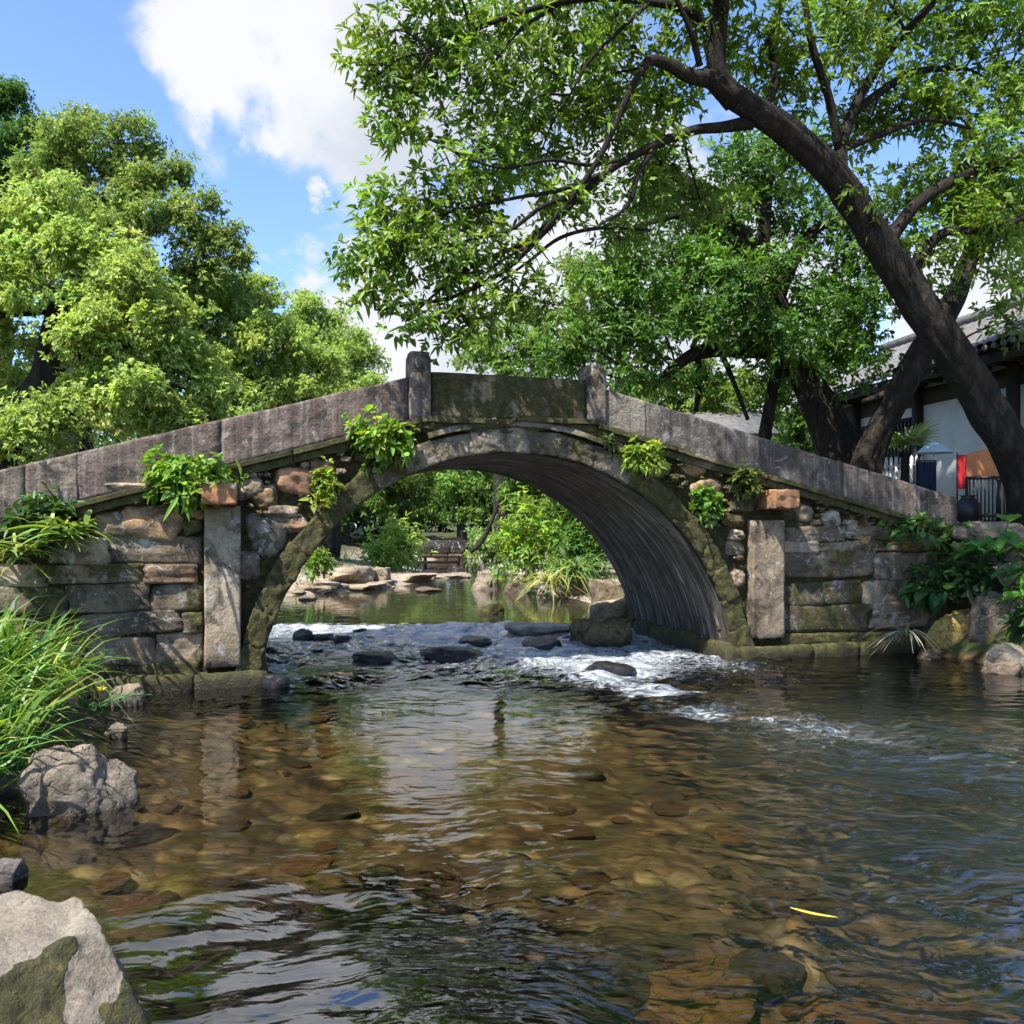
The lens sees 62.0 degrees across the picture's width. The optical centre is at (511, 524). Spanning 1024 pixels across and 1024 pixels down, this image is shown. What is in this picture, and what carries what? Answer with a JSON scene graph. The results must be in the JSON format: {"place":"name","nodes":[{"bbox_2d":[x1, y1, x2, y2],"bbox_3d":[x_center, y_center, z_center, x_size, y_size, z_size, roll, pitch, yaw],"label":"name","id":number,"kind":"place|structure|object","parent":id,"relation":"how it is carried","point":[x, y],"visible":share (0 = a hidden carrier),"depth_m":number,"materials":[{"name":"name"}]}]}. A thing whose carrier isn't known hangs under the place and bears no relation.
{"place":"outdoors","nodes":[
{"label":"outdoors","id":0,"kind":"place"},
{"bbox_2d":[0,513,1023,1023],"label":"ground","id":1,"kind":"structure","parent":0,"point":[492,769],"depth_m":5.49,"materials":[{"name":"soil"}]},
{"bbox_2d":[0,73,54,413],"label":"dark green tree","id":2,"kind":"object","parent":1,"relation":"on","point":[11,100],"visible":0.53,"depth_m":26.47,"materials":[{"name":"green plant"}]},
{"bbox_2d":[0,574,144,832],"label":"grass","id":3,"kind":"structure","parent":1,"relation":"on","point":[25,679],"depth_m":6.24,"materials":[{"name":"plant"}]},
{"bbox_2d":[0,890,150,1023],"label":"boulder","id":4,"kind":"object","parent":1,"relation":"on","point":[60,963],"visible":1,"depth_m":2.78,"materials":[{"name":"stone"}]},
{"bbox_2d":[16,744,139,842],"bbox_3d":[-2.612,1.673,5.160,0.662,0.702,0.388,0,0,-24],"label":"bank rock","id":5,"kind":"object","parent":1,"relation":"on","point":[90,792],"visible":0.89,"depth_m":5.03,"materials":[{"name":"stone"}]},
{"bbox_2d":[92,871,130,894],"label":"bed stone","id":6,"kind":"object","parent":1,"relation":"on","point":[106,882],"visible":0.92,"depth_m":4.57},
{"bbox_2d":[77,684,150,714],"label":"strap plant","id":7,"kind":"object","parent":1,"relation":"on","point":[91,704],"visible":0.42,"depth_m":7.44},
{"bbox_2d":[102,721,127,748],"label":"bank rock","id":8,"kind":"object","parent":1,"relation":"on","point":[116,731],"visible":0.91,"depth_m":6.80,"materials":[{"name":"stone"}]},
{"bbox_2d":[106,683,145,717],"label":"bank rock","id":9,"kind":"object","parent":1,"relation":"on","point":[134,703],"visible":0.69,"depth_m":8.00,"materials":[{"name":"stone"}]},
{"bbox_2d":[0,158,256,469],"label":"pale green tree","id":10,"kind":"object","parent":1,"relation":"on","point":[107,310],"visible":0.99,"depth_m":13.45,"materials":[{"name":"green plant"}]},
{"bbox_2d":[0,99,259,458],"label":"tall olive tree","id":11,"kind":"object","parent":1,"relation":"on","point":[65,143],"visible":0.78,"depth_m":21.88,"materials":[{"name":"green plant"}]},
{"bbox_2d":[112,894,161,920],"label":"bed stone","id":12,"kind":"object","parent":1,"relation":"on","point":[134,907],"visible":1,"depth_m":4.40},
{"bbox_2d":[132,963,186,999],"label":"bed stone","id":13,"kind":"object","parent":1,"relation":"on","point":[159,981],"visible":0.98,"depth_m":3.51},
{"bbox_2d":[190,922,248,954],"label":"bed stone","id":14,"kind":"object","parent":1,"relation":"on","point":[226,938],"visible":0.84,"depth_m":3.97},
{"bbox_2d":[218,967,275,1009],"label":"bed stone","id":15,"kind":"object","parent":1,"relation":"on","point":[242,989],"visible":0.98,"depth_m":3.53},
{"bbox_2d":[222,954,277,974],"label":"bed stone","id":16,"kind":"object","parent":1,"relation":"on","point":[254,962],"visible":0.7,"depth_m":3.72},
{"bbox_2d":[165,266,354,421],"bbox_3d":[-7.267,-3.153,23.339,5.803,8.345,3.825,0,0,0],"label":"round tree","id":17,"kind":"object","parent":1,"relation":"on","point":[280,378],"visible":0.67,"depth_m":22.95,"materials":[{"name":"green plant"}]},
{"bbox_2d":[279,853,333,875],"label":"bed stone","id":18,"kind":"object","parent":1,"relation":"on","point":[306,864],"visible":1,"depth_m":4.84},
{"bbox_2d":[293,582,341,592],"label":"shore rock","id":19,"kind":"object","parent":1,"relation":"on","point":[332,587],"visible":0.48,"depth_m":19.87,"materials":[{"name":"stone"}]},
{"bbox_2d":[304,546,337,582],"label":"bank shrub","id":20,"kind":"object","parent":19,"relation":"on","point":[315,561],"visible":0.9,"depth_m":19.87,"materials":[{"name":"green plant"}]},
{"bbox_2d":[268,288,391,557],"bbox_3d":[-6.108,-3.425,28.482,4.276,9.264,3.652,0,0,33],"label":"end tree","id":21,"kind":"object","parent":1,"relation":"on","point":[361,352],"visible":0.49,"depth_m":28.41,"materials":[{"name":"green plant"}]},
{"bbox_2d":[306,803,358,821],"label":"bed stone","id":22,"kind":"object","parent":1,"relation":"on","point":[329,812],"visible":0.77,"depth_m":5.88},
{"bbox_2d":[308,566,375,582],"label":"shore rock","id":23,"kind":"object","parent":1,"relation":"on","point":[356,574],"visible":0.48,"depth_m":20.96,"materials":[{"name":"stone"}]},
{"bbox_2d":[358,864,404,889],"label":"bed stone","id":24,"kind":"object","parent":1,"relation":"on","point":[379,877],"visible":0.8,"depth_m":4.59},
{"bbox_2d":[360,538,403,566],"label":"bank shrub","id":25,"kind":"object","parent":1,"relation":"on","point":[382,556],"visible":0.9,"depth_m":25.85,"materials":[{"name":"green plant"}]},
{"bbox_2d":[362,504,436,570],"bbox_3d":[-3.690,0.552,27.032,2.044,2.436,2.128,0,0,37],"label":"bank shrub","id":26,"kind":"object","parent":1,"relation":"on","point":[402,537],"visible":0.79,"depth_m":26.75,"materials":[{"name":"green plant"}]},
{"bbox_2d":[377,772,423,793],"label":"bed stone","id":27,"kind":"object","parent":1,"relation":"on","point":[399,783],"visible":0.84,"depth_m":6.58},
{"bbox_2d":[361,470,451,559],"bbox_3d":[-4.149,-1.361,33.062,4.357,5.433,2.900,0,0,0],"label":"upstream tree","id":28,"kind":"object","parent":1,"relation":"on","point":[390,494],"visible":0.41,"depth_m":32.78,"materials":[{"name":"green plant"}]},
{"bbox_2d":[45,380,814,544],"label":"woodland","id":29,"kind":"object","parent":1,"relation":"on","point":[484,500],"visible":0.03,"depth_m":46.45,"materials":[{"name":"green plant"}]},
{"bbox_2d":[397,866,463,898],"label":"bed stone","id":30,"kind":"object","parent":1,"relation":"on","point":[427,882],"visible":0.94,"depth_m":4.56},
{"bbox_2d":[415,540,466,559],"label":"retaining wall","id":31,"kind":"structure","parent":1,"relation":"on","point":[450,547],"depth_m":38.92,"materials":[{"name":"stone"}]},
{"bbox_2d":[418,893,469,917],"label":"bed stone","id":32,"kind":"object","parent":1,"relation":"on","point":[453,905],"visible":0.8,"depth_m":4.35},
{"bbox_2d":[413,470,507,549],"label":"upstream tree","id":33,"kind":"object","parent":1,"relation":"on","point":[475,483],"visible":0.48,"depth_m":40.49,"materials":[{"name":"green plant"}]},
{"bbox_2d":[0,351,960,720],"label":"stone bridge","id":34,"kind":"structure","parent":1,"relation":"on","point":[798,559],"depth_m":9.82,"materials":[{"name":"stone"}]},
{"bbox_2d":[0,533,86,582],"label":"wall fern","id":35,"kind":"object","parent":34,"relation":"attached to","point":[11,550],"depth_m":8.15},
{"bbox_2d":[0,481,88,563],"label":"plant","id":36,"kind":"object","parent":34,"relation":"attached to","point":[46,505],"visible":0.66,"depth_m":8.33,"materials":[{"name":"green plant"}]},
{"bbox_2d":[2,506,126,550],"bbox_3d":[-4.391,0.036,8.247,1.250,0.464,1.220,0,0,0],"label":"wall fern","id":37,"kind":"object","parent":34,"relation":"attached to","point":[73,530],"depth_m":8.23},
{"bbox_2d":[139,444,248,521],"bbox_3d":[-3.293,-0.423,8.660,1.085,0.805,0.733,0,0,0],"label":"plant","id":38,"kind":"object","parent":34,"relation":"attached to","point":[170,476],"visible":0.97,"depth_m":8.64,"materials":[{"name":"green plant"}]},
{"bbox_2d":[299,456,345,512],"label":"wall sprig","id":39,"kind":"object","parent":34,"relation":"attached to","point":[325,486],"depth_m":9.14,"materials":[{"name":"green plant"}]},
{"bbox_2d":[341,404,420,480],"bbox_3d":[-1.428,-0.890,9.296,0.856,0.822,0.563,0,0,0],"label":"plant","id":40,"kind":"object","parent":34,"relation":"attached to","point":[379,439],"visible":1,"depth_m":9.21,"materials":[{"name":"green plant"}]},
{"bbox_2d":[613,434,671,478],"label":"plant","id":41,"kind":"object","parent":34,"relation":"attached to","point":[644,461],"visible":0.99,"depth_m":10.13,"materials":[{"name":"green plant"}]},
{"bbox_2d":[689,483,728,528],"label":"wall sprig","id":42,"kind":"object","parent":34,"relation":"attached to","point":[710,495],"depth_m":10.45,"materials":[{"name":"green plant"}]},
{"bbox_2d":[726,461,769,499],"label":"wall sprig","id":43,"kind":"object","parent":34,"relation":"attached to","point":[751,479],"depth_m":10.57,"materials":[{"name":"green plant"}]},
{"bbox_2d":[873,509,944,541],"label":"bank shrub","id":44,"kind":"object","parent":34,"relation":"attached to","point":[910,524],"visible":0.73,"depth_m":11.33,"materials":[{"name":"green plant"}]},
{"bbox_2d":[886,516,947,551],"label":"bigleaf plant","id":45,"kind":"object","parent":34,"relation":"on","point":[923,534],"visible":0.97,"depth_m":11.19,"materials":[{"name":"green plant"}]},
{"bbox_2d":[898,562,956,615],"bbox_3d":[5.524,0.837,11.082,0.792,0.678,0.853,0,0,39],"label":"bigleaf plant","id":46,"kind":"object","parent":34,"relation":"on","point":[936,601],"visible":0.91,"depth_m":10.95,"materials":[{"name":"green plant"}]},
{"bbox_2d":[925,535,1010,559],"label":"bigleaf plant","id":47,"kind":"object","parent":34,"relation":"on","point":[955,546],"visible":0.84,"depth_m":10.93,"materials":[{"name":"green plant"}]},
{"bbox_2d":[464,514,514,569],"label":"bank shrub","id":48,"kind":"object","parent":1,"relation":"on","point":[491,553],"visible":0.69,"depth_m":29.78,"materials":[{"name":"green plant"}]},
{"bbox_2d":[468,476,561,553],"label":"upstream tree","id":49,"kind":"object","parent":1,"relation":"on","point":[533,491],"visible":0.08,"depth_m":26.82,"materials":[{"name":"green plant"}]},
{"bbox_2d":[475,936,555,968],"bbox_3d":[0.015,1.948,3.865,0.370,0.070,0.237,0,0,5],"label":"bed stone","id":50,"kind":"object","parent":1,"relation":"on","point":[508,952],"visible":0.99,"depth_m":3.83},
{"bbox_2d":[488,485,569,588],"bbox_3d":[0.451,0.600,20.422,2.130,3.162,2.221,0,0,0],"label":"bank shrub","id":51,"kind":"object","parent":1,"relation":"on","point":[520,539],"visible":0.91,"depth_m":20.28,"materials":[{"name":"green plant"}]},
{"bbox_2d":[455,300,615,554],"bbox_3d":[1.118,-3.832,33.960,6.849,10.058,2.961,0,0,0],"label":"tree","id":52,"kind":"object","parent":1,"relation":"on","point":[474,353],"visible":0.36,"depth_m":33.67,"materials":[{"name":"green plant"}]},
{"bbox_2d":[510,546,614,600],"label":"fan grass","id":53,"kind":"structure","parent":1,"relation":"on","point":[578,569],"depth_m":18.41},
{"bbox_2d":[543,824,595,840],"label":"bed stone","id":54,"kind":"object","parent":1,"relation":"on","point":[562,832],"visible":0.88,"depth_m":5.46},
{"bbox_2d":[545,508,617,580],"bbox_3d":[1.811,0.526,19.992,2.124,2.423,1.883,0,0,0],"label":"bank shrub","id":55,"kind":"object","parent":1,"relation":"on","point":[583,544],"visible":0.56,"depth_m":19.75,"materials":[{"name":"green plant"}]},
{"bbox_2d":[570,868,610,889],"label":"bed stone","id":56,"kind":"object","parent":1,"relation":"on","point":[586,878],"visible":0.98,"depth_m":4.67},
{"bbox_2d":[446,240,755,394],"bbox_3d":[4.879,-6.081,39.973,15.987,14.039,4.773,0,0,0],"label":"tree","id":57,"kind":"object","parent":1,"relation":"on","point":[574,264],"visible":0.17,"depth_m":39.60,"materials":[{"name":"green plant"}]},
{"bbox_2d":[569,616,632,660],"bbox_3d":[1.276,1.636,12.304,0.895,0.678,0.811,0,0,0],"label":"shore rock","id":58,"kind":"object","parent":1,"relation":"on","point":[612,631],"visible":0.77,"depth_m":12.03,"materials":[{"name":"stone"}]},
{"bbox_2d":[555,962,650,1022],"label":"bed stone","id":59,"kind":"object","parent":1,"relation":"on","point":[615,993],"visible":0.96,"depth_m":3.56,"materials":[{"name":"stone"}]},
{"bbox_2d":[588,578,624,603],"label":"shore rock","id":60,"kind":"object","parent":1,"relation":"on","point":[604,590],"visible":0.41,"depth_m":16.32,"materials":[{"name":"stone"}]},
{"bbox_2d":[588,597,628,617],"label":"shore rock","id":61,"kind":"object","parent":1,"relation":"on","point":[617,608],"visible":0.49,"depth_m":14.38,"materials":[{"name":"stone"}]},
{"bbox_2d":[586,925,695,972],"bbox_3d":[0.603,2.005,4.002,0.531,0.139,0.360,0,0,7],"label":"bed stone","id":62,"kind":"object","parent":1,"relation":"on","point":[642,949],"visible":0.76,"depth_m":3.94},
{"bbox_2d":[316,0,1023,553],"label":"leaning tree","id":63,"kind":"object","parent":1,"relation":"on","point":[962,368],"visible":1,"depth_m":10.43,"materials":[{"name":"green plant"}]},
{"bbox_2d":[650,800,689,816],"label":"bed stone","id":64,"kind":"object","parent":1,"relation":"on","point":[670,808],"visible":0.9,"depth_m":5.99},
{"bbox_2d":[662,941,715,969],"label":"bed stone","id":65,"kind":"object","parent":1,"relation":"on","point":[704,955],"visible":0.64,"depth_m":3.85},
{"bbox_2d":[616,343,778,415],"bbox_3d":[5.621,-2.550,25.971,4.895,6.016,2.573,0,0,0],"label":"tree","id":66,"kind":"object","parent":1,"relation":"on","point":[747,392],"visible":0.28,"depth_m":25.64,"materials":[{"name":"green plant"}]},
{"bbox_2d":[645,965,757,1023],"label":"bed stone","id":67,"kind":"object","parent":1,"relation":"on","point":[708,994],"visible":0.94,"depth_m":3.56,"materials":[{"name":"stone"}]},
{"bbox_2d":[514,99,913,464],"bbox_3d":[3.543,-4.079,14.846,7.236,7.594,3.662,0,0,-15],"label":"shade tree","id":68,"kind":"object","parent":1,"relation":"on","point":[780,345],"visible":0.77,"depth_m":14.50,"materials":[{"name":"green plant"}]},
{"bbox_2d":[682,412,778,435],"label":"pale house","id":69,"kind":"structure","parent":1,"relation":"on","point":[733,420],"depth_m":24.69,"materials":[{"name":"grey paint"}]},
{"bbox_2d":[705,823,755,847],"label":"bed stone","id":70,"kind":"object","parent":1,"relation":"on","point":[732,835],"visible":0.87,"depth_m":5.39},
{"bbox_2d":[712,748,761,764],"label":"bed stone","id":71,"kind":"object","parent":1,"relation":"on","point":[725,758],"visible":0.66,"depth_m":7.38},
{"bbox_2d":[727,947,805,1002],"bbox_3d":[1.152,2.031,3.838,0.380,0.125,0.311,0,0,-30],"label":"bed stone","id":72,"kind":"object","parent":1,"relation":"on","point":[776,976],"visible":0.87,"depth_m":3.78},
{"bbox_2d":[746,886,811,916],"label":"bed stone","id":73,"kind":"object","parent":1,"relation":"on","point":[776,901],"visible":0.81,"depth_m":4.32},
{"bbox_2d":[735,348,887,450],"bbox_3d":[9.774,-2.837,27.071,5.708,6.624,2.711,0,0,0],"label":"tree","id":74,"kind":"object","parent":1,"relation":"on","point":[799,424],"visible":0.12,"depth_m":26.88,"materials":[{"name":"green plant"}]},
{"bbox_2d":[798,895,855,924],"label":"bed stone","id":75,"kind":"object","parent":1,"relation":"on","point":[842,909],"visible":0.93,"depth_m":4.24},
{"bbox_2d":[847,921,877,942],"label":"bed stone","id":76,"kind":"object","parent":1,"relation":"on","point":[857,931],"visible":0.99,"depth_m":4.11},
{"bbox_2d":[822,956,932,1000],"bbox_3d":[1.629,2.031,3.807,0.419,0.106,0.437,0,0,-32],"label":"bed stone","id":77,"kind":"object","parent":1,"relation":"on","point":[864,977],"visible":0.89,"depth_m":3.75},
{"bbox_2d":[859,769,945,798],"bbox_3d":[3.024,2.057,6.644,0.528,0.172,0.646,0,0,-10],"label":"bed stone","id":78,"kind":"object","parent":1,"relation":"on","point":[913,786],"visible":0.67,"depth_m":6.58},
{"bbox_2d":[792,295,1023,522],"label":"tiled house","id":79,"kind":"structure","parent":1,"relation":"on","point":[933,398],"depth_m":17.04,"materials":[{"name":"grey paint"}]},
{"bbox_2d":[916,460,935,490],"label":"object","id":80,"kind":"object","parent":79,"relation":"attached to","point":[926,475],"visible":0.84,"depth_m":14.96,"materials":[{"name":"blue fabric"}]},
{"bbox_2d":[799,992,1023,1023],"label":"bed stone","id":81,"kind":"object","parent":1,"relation":"on","point":[825,1008],"visible":0.98,"depth_m":3.53,"materials":[{"name":"stone"}]},
{"bbox_2d":[888,420,941,482],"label":"fan palm","id":82,"kind":"object","parent":1,"relation":"on","point":[915,435],"visible":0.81,"depth_m":14.62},
{"bbox_2d":[850,94,1023,473],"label":"slanting tree","id":83,"kind":"object","parent":1,"relation":"on","point":[873,444],"visible":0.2,"depth_m":13.98,"materials":[{"name":"green plant"}]},
{"bbox_2d":[899,555,983,615],"bbox_3d":[5.601,0.837,11.206,1.047,0.951,0.565,0,0,0],"label":"bank shrub","id":84,"kind":"object","parent":1,"relation":"on","point":[909,600],"visible":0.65,"depth_m":11.16,"materials":[{"name":"green plant"}]},
{"bbox_2d":[925,608,969,652],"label":"bank rock","id":85,"kind":"object","parent":1,"relation":"on","point":[948,630],"visible":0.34,"depth_m":11.08,"materials":[{"name":"stone"}]},
{"bbox_2d":[957,495,981,523],"bbox_3d":[6.904,-0.235,12.900,0.380,0.430,0.380,0,0,0],"label":"black jar","id":86,"kind":"object","parent":1,"relation":"on","point":[969,508],"visible":0.88,"depth_m":12.77,"materials":[{"name":"ceramic"}]},
{"bbox_2d":[920,551,1023,605],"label":"bank shrub","id":87,"kind":"object","parent":1,"relation":"on","point":[966,582],"visible":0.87,"depth_m":10.96,"materials":[{"name":"green plant"}]},
{"bbox_2d":[965,450,998,520],"bbox_3d":[7.534,-0.629,13.622,0.600,1.137,0.104,0,0,0],"label":"shop board","id":88,"kind":"object","parent":1,"relation":"on","point":[979,463],"visible":0.56,"depth_m":13.57,"materials":[{"name":"orange wood"}]},
{"bbox_2d":[947,549,1016,596],"bbox_3d":[6.305,0.690,11.527,0.854,0.768,0.624,0,0,0],"label":"bank rock","id":89,"kind":"object","parent":1,"relation":"on","point":[993,560],"visible":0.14,"depth_m":11.35,"materials":[{"name":"stone"}]},
{"bbox_2d":[950,521,1023,543],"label":"bank rock","id":90,"kind":"object","parent":89,"relation":"on","point":[980,530],"visible":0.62,"depth_m":11.17,"materials":[{"name":"stone"}]},
{"bbox_2d":[965,476,1009,521],"bbox_3d":[7.387,-0.379,13.200,0.657,0.758,0.047,0,0,18],"label":"black railing","id":91,"kind":"object","parent":1,"relation":"on","point":[984,515],"visible":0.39,"depth_m":13.19,"materials":[{"name":"metal"}]},
{"bbox_2d":[970,812,1015,833],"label":"bed stone","id":92,"kind":"object","parent":1,"relation":"on","point":[977,816],"visible":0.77,"depth_m":5.57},
{"bbox_2d":[968,588,1023,642],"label":"bank rock","id":93,"kind":"object","parent":1,"relation":"on","point":[985,614],"visible":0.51,"depth_m":10.71,"materials":[{"name":"stone"}]},
{"bbox_2d":[997,563,1015,587],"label":"bank rock","id":94,"kind":"object","parent":93,"relation":"on","point":[1000,578],"visible":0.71,"depth_m":10.71,"materials":[{"name":"stone"}]},
{"bbox_2d":[954,513,1023,560],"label":"bigleaf plant","id":95,"kind":"object","parent":94,"relation":"on","point":[995,546],"visible":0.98,"depth_m":10.72,"materials":[{"name":"green plant"}]},
{"bbox_2d":[980,661,1023,685],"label":"bank rock","id":96,"kind":"object","parent":1,"relation":"on","point":[1009,669],"visible":0.89,"depth_m":9.72,"materials":[{"name":"stone"}]},
{"bbox_2d":[983,642,1023,670],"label":"bank rock","id":97,"kind":"object","parent":1,"relation":"on","point":[1005,652],"visible":0.49,"depth_m":9.95,"materials":[{"name":"stone"}]},
{"bbox_2d":[983,919,1023,950],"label":"bed stone","id":98,"kind":"object","parent":1,"relation":"on","point":[1011,929],"visible":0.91,"depth_m":4.17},
{"bbox_2d":[986,580,1023,647],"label":"bank shrub","id":99,"kind":"object","parent":1,"relation":"on","point":[1019,618],"visible":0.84,"depth_m":10.24,"materials":[{"name":"green plant"}]},
{"bbox_2d":[0,0,1023,507],"label":"sky","id":100,"kind":"structure","parent":0,"point":[251,88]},
{"bbox_2d":[75,559,1023,982],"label":"water","id":101,"kind":"structure","parent":0,"point":[451,601],"depth_m":10.27,"materials":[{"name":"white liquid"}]},
{"bbox_2d":[0,858,28,894],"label":"bank rock","id":102,"kind":"object","parent":101,"relation":"in","point":[14,874],"visible":0.81,"depth_m":4.07,"materials":[{"name":"stone"}]},
{"bbox_2d":[261,674,290,698],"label":"rapids rock","id":103,"kind":"object","parent":101,"relation":"in","point":[278,683],"visible":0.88,"depth_m":8.87,"materials":[{"name":"stone"}]},
{"bbox_2d":[352,650,398,669],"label":"rapids rock","id":104,"kind":"object","parent":101,"relation":"in","point":[359,658],"visible":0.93,"depth_m":10.55,"materials":[{"name":"stone"}]},
{"bbox_2d":[418,646,482,668],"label":"rapids rock","id":105,"kind":"object","parent":101,"relation":"in","point":[441,655],"visible":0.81,"depth_m":10.67,"materials":[{"name":"stone"}]},
{"bbox_2d":[504,621,569,636],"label":"shore rock","id":106,"kind":"object","parent":101,"relation":"in","point":[523,628],"visible":0.95,"depth_m":12.98,"materials":[{"name":"stone"}]},
{"bbox_2d":[522,637,561,658],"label":"rapids rock","id":107,"kind":"object","parent":101,"relation":"in","point":[545,643],"visible":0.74,"depth_m":11.62,"materials":[{"name":"stone"}]},
{"bbox_2d":[584,660,635,682],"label":"rapids rock","id":108,"kind":"object","parent":101,"relation":"in","point":[622,669],"visible":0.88,"depth_m":9.71,"materials":[{"name":"stone"}]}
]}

